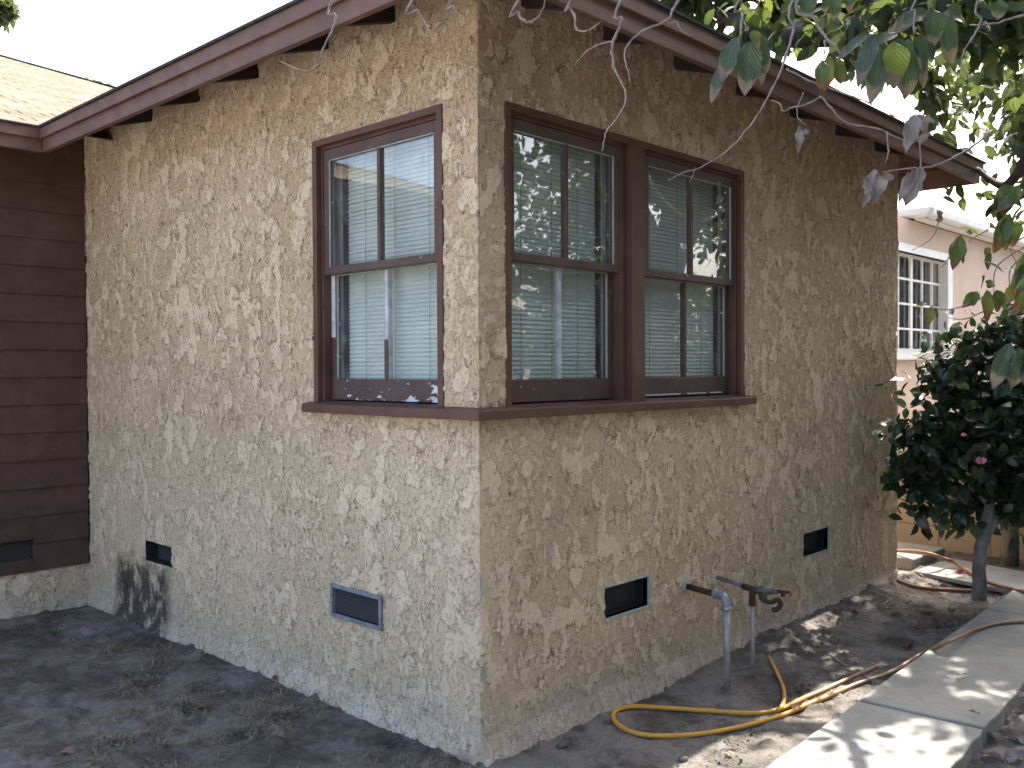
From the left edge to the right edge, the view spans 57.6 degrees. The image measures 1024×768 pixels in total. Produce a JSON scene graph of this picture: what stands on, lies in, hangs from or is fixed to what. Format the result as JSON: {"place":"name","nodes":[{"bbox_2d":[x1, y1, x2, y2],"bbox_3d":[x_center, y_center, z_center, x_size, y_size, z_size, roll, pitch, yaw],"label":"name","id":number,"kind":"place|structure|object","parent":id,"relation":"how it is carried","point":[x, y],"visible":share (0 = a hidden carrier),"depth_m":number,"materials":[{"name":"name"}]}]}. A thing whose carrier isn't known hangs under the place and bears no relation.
{"place":"outdoors","nodes":[
{"label":"outdoors","id":0,"kind":"place"},
{"bbox_2d":[0,484,1023,767],"bbox_3d":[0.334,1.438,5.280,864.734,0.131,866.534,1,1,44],"label":"ground","id":1,"kind":"structure","parent":0,"point":[772,744],"depth_m":4.35,"materials":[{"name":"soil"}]},
{"bbox_2d":[0,0,21,33],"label":"background tree","id":2,"kind":"object","parent":1,"relation":"on","point":[9,10],"visible":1,"depth_m":16.97,"materials":[{"name":"green plant"}]},
{"bbox_2d":[58,746,75,753],"bbox_3d":[-1.804,1.486,3.775,0.064,0.026,0.029,-1,1,-32],"label":"fallen leaf","id":3,"kind":"object","parent":1,"relation":"on","point":[70,749],"visible":1,"depth_m":3.78,"materials":[{"name":"beige plant"}]},
{"bbox_2d":[85,75,120,85],"bbox_3d":[-8.217,-2.517,19.170,0.736,7.608,1.001,1,1,44],"label":"background tree","id":4,"kind":"object","parent":1,"relation":"on","point":[100,81],"visible":0.09,"depth_m":18.93,"materials":[{"name":"green plant"}]},
{"bbox_2d":[191,703,207,709],"bbox_3d":[-1.420,1.468,4.233,0.071,0.024,0.034,-1,1,-41],"label":"fallen leaf","id":5,"kind":"object","parent":1,"relation":"on","point":[199,705],"visible":1,"depth_m":4.24,"materials":[{"name":"brown plant"}]},
{"bbox_2d":[38,625,411,750],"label":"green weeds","id":6,"kind":"object","parent":1,"relation":"on","point":[243,732],"visible":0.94,"depth_m":3.95,"materials":[{"name":"plant"}]},
{"bbox_2d":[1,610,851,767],"bbox_3d":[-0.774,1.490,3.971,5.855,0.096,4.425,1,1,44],"label":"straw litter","id":7,"kind":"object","parent":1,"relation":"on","point":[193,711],"visible":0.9,"depth_m":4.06,"materials":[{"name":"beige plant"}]},
{"bbox_2d":[0,0,986,766],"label":"stucco house","id":8,"kind":"structure","parent":1,"relation":"on","point":[464,380],"depth_m":4.57,"materials":[{"name":"paint"}]},
{"bbox_2d":[312,103,444,406],"bbox_3d":[-0.554,-0.512,4.112,0.903,1.240,0.156,1,1,44],"label":"window","id":9,"kind":"structure","parent":8,"relation":"in","point":[397,330],"depth_m":4.17,"materials":[{"name":"brown paint"}]},
{"bbox_2d":[503,101,630,406],"bbox_3d":[0.208,-0.514,4.069,0.156,1.240,0.838,1,1,44],"label":"window","id":10,"kind":"structure","parent":8,"relation":"in","point":[550,338],"depth_m":4.11,"materials":[{"name":"brown paint"}]},
{"bbox_2d":[645,142,744,397],"bbox_3d":[0.889,-0.530,4.784,0.156,1.240,0.932,1,1,44],"label":"window","id":11,"kind":"structure","parent":8,"relation":"in","point":[679,339],"depth_m":4.88,"materials":[{"name":"brown paint"}]},
{"bbox_2d":[684,581,730,689],"bbox_3d":[0.951,1.255,4.575,0.053,0.529,0.312,-1,1,-33],"label":"water pipe","id":12,"kind":"object","parent":8,"relation":"attached to","point":[723,597],"visible":0.97,"depth_m":4.46,"materials":[{"name":"metal"}]},
{"bbox_2d":[0,572,1000,767],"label":"soil crumbs","id":13,"kind":"object","parent":1,"relation":"on","point":[573,744],"visible":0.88,"depth_m":4.62,"materials":[{"name":"brown soil"}]},
{"bbox_2d":[556,741,567,748],"bbox_3d":[0.205,1.485,3.825,0.039,0.031,0.063,1,1,44],"label":"stone","id":14,"kind":"object","parent":1,"relation":"on","point":[562,745],"visible":1,"depth_m":3.81,"materials":[{"name":"grey stone"}]},
{"bbox_2d":[603,719,611,724],"bbox_3d":[0.419,1.474,4.053,0.035,0.026,0.052,1,1,44],"label":"stone","id":15,"kind":"object","parent":1,"relation":"on","point":[608,721],"visible":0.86,"depth_m":4.04,"materials":[{"name":"grey stone"}]},
{"bbox_2d":[280,0,1023,389],"bbox_3d":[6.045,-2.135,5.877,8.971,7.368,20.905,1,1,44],"label":"broadleaf tree","id":16,"kind":"object","parent":1,"relation":"on","point":[874,46],"visible":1,"depth_m":4.16,"materials":[{"name":"green plant"}]},
{"bbox_2d":[677,755,687,762],"bbox_3d":[0.676,1.486,3.687,0.037,0.029,0.056,1,1,44],"label":"stone","id":17,"kind":"object","parent":1,"relation":"on","point":[682,758],"visible":1,"depth_m":3.67,"materials":[{"name":"beige stone"}]},
{"bbox_2d":[731,653,770,669],"bbox_3d":[1.250,1.450,4.833,0.362,0.030,0.032,-1,1,-41],"label":"stick","id":18,"kind":"object","parent":1,"relation":"on","point":[749,665],"visible":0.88,"depth_m":4.78,"materials":[{"name":"wood"}]},
{"bbox_2d":[716,575,792,675],"bbox_3d":[1.198,1.261,4.733,0.450,0.509,0.125,1,1,44],"label":"hose tap","id":19,"kind":"object","parent":1,"relation":"on","point":[762,592],"visible":1,"depth_m":4.65,"materials":[{"name":"metal"}]},
{"bbox_2d":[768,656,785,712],"bbox_3d":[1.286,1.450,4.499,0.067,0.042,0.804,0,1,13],"label":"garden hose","id":20,"kind":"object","parent":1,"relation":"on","point":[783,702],"visible":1,"depth_m":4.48,"materials":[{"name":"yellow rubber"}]},
{"bbox_2d":[794,683,803,691],"bbox_3d":[1.387,1.458,4.484,0.050,0.030,0.076,1,1,44],"label":"fallen leaf","id":21,"kind":"object","parent":1,"relation":"on","point":[799,687],"visible":1,"depth_m":4.48,"materials":[{"name":"brown plant"}]},
{"bbox_2d":[611,620,1023,737],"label":"garden hose","id":22,"kind":"object","parent":1,"relation":"on","point":[620,726],"visible":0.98,"depth_m":4.20,"materials":[{"name":"yellow rubber"}]},
{"bbox_2d":[789,703,801,710],"bbox_3d":[1.287,1.459,4.225,0.044,0.034,0.095,0,1,-4],"label":"fallen leaf","id":23,"kind":"object","parent":22,"relation":"on","point":[795,705],"visible":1,"depth_m":4.22,"materials":[{"name":"brown plant"}]},
{"bbox_2d":[830,654,849,667],"bbox_3d":[1.711,1.447,4.865,0.013,0.024,0.230,0,1,-3],"label":"stick","id":24,"kind":"object","parent":1,"relation":"on","point":[839,661],"visible":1,"depth_m":4.85,"materials":[{"name":"wood"}]},
{"bbox_2d":[904,641,913,649],"bbox_3d":[2.182,1.437,5.119,0.045,0.036,0.091,1,1,44],"label":"fallen leaf","id":25,"kind":"object","parent":1,"relation":"on","point":[907,644],"visible":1,"depth_m":5.13,"materials":[{"name":"brown plant"}]},
{"bbox_2d":[896,541,944,569],"bbox_3d":[2.907,1.354,7.476,0.900,0.115,0.668,1,1,44],"label":"concrete step","id":26,"kind":"object","parent":1,"relation":"on","point":[910,561],"visible":0.23,"depth_m":7.12,"materials":[{"name":"grey concrete"}]},
{"bbox_2d":[916,625,925,631],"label":"fallen leaf","id":27,"kind":"object","parent":1,"relation":"on","point":[922,628],"visible":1,"depth_m":5.46,"materials":[{"name":"brown plant"}]},
{"bbox_2d":[932,618,939,627],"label":"fallen leaf","id":28,"kind":"object","parent":1,"relation":"on","point":[935,622],"visible":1,"depth_m":5.54,"materials":[{"name":"brown plant"}]},
{"bbox_2d":[896,579,994,592],"bbox_3d":[3.120,1.381,6.298,0.900,0.107,0.357,1,1,44],"label":"garden hose","id":29,"kind":"object","parent":1,"relation":"on","point":[933,588],"visible":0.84,"depth_m":6.41,"materials":[{"name":"orange rubber"}]},
{"bbox_2d":[872,301,1023,600],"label":"tree","id":30,"kind":"object","parent":1,"relation":"on","point":[975,444],"visible":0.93,"depth_m":6.02,"materials":[{"name":"green plant"}]},
{"bbox_2d":[942,619,959,624],"bbox_3d":[2.610,1.416,5.535,0.100,0.033,0.049,1,1,44],"label":"fallen leaf","id":31,"kind":"object","parent":1,"relation":"on","point":[946,620],"visible":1,"depth_m":5.53,"materials":[{"name":"brown plant"}]},
{"bbox_2d":[897,423,1023,561],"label":"block wall","id":32,"kind":"structure","parent":1,"relation":"on","point":[965,543],"depth_m":7.82,"materials":[{"name":"beige concrete"}]},
{"bbox_2d":[906,303,1023,567],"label":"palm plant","id":33,"kind":"object","parent":1,"relation":"on","point":[1009,558],"visible":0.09,"depth_m":7.17,"materials":[{"name":"green plant"}]},
{"bbox_2d":[980,751,1006,764],"bbox_3d":[1.893,1.457,3.651,0.101,0.047,0.048,1,1,44],"label":"fallen leaf","id":34,"kind":"object","parent":1,"relation":"on","point":[995,754],"visible":1,"depth_m":3.64,"materials":[{"name":"brown plant"}]},
{"bbox_2d":[987,731,999,741],"bbox_3d":[1.979,1.451,3.862,0.066,0.048,0.111,-1,1,-25],"label":"fallen leaf","id":35,"kind":"object","parent":1,"relation":"on","point":[995,736],"visible":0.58,"depth_m":3.83,"materials":[{"name":"brown plant"}]},
{"bbox_2d":[1004,749,1023,762],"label":"fallen leaf","id":36,"kind":"object","parent":1,"relation":"on","point":[1010,757],"visible":1,"depth_m":3.65,"materials":[{"name":"grey plant"}]},
{"bbox_2d":[1006,735,1023,743],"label":"fallen leaf","id":37,"kind":"object","parent":1,"relation":"on","point":[1018,739],"visible":1,"depth_m":3.84,"materials":[{"name":"plant"}]},
{"bbox_2d":[1013,708,1022,713],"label":"fallen leaf","id":38,"kind":"object","parent":1,"relation":"on","point":[1017,710],"visible":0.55,"depth_m":4.16,"materials":[{"name":"brown plant"}]},
{"bbox_2d":[0,0,1023,236],"label":"sky","id":39,"kind":"structure","parent":0,"point":[112,41],"materials":[{"name":"white"}]},
{"bbox_2d":[766,582,1023,767],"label":"path","id":40,"kind":"structure","parent":0,"point":[916,713],"depth_m":4.01,"materials":[{"name":"concrete"}]},
{"bbox_2d":[1016,688,1023,697],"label":"fallen leaf","id":41,"kind":"object","parent":40,"relation":"on","point":[1020,693],"visible":1,"depth_m":4.14,"materials":[{"name":"plant"}]},
{"bbox_2d":[897,206,1023,418],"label":"pink house","id":42,"kind":"structure","parent":0,"point":[922,275],"depth_m":11.67,"materials":[{"name":"paint"}]},
{"bbox_2d":[897,242,953,359],"bbox_3d":[4.675,-0.944,10.866,0.150,1.320,2.450,1,1,44],"label":"window","id":43,"kind":"structure","parent":42,"relation":"in","point":[945,273],"depth_m":11.22,"materials":[{"name":"white paint"}]},
{"bbox_2d":[915,558,1023,593],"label":"cross path","id":44,"kind":"structure","parent":0,"point":[944,571],"depth_m":6.70,"materials":[{"name":"concrete"}]},
{"bbox_2d":[956,568,964,574],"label":"fallen flower","id":45,"kind":"object","parent":44,"relation":"on","point":[959,571],"visible":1,"depth_m":6.63,"materials":[{"name":"pink plant"}]},
{"bbox_2d":[897,549,1023,592],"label":"garden hose","id":46,"kind":"object","parent":44,"relation":"on","point":[959,566],"visible":0.79,"depth_m":6.83,"materials":[{"name":"rubber"}]}
]}

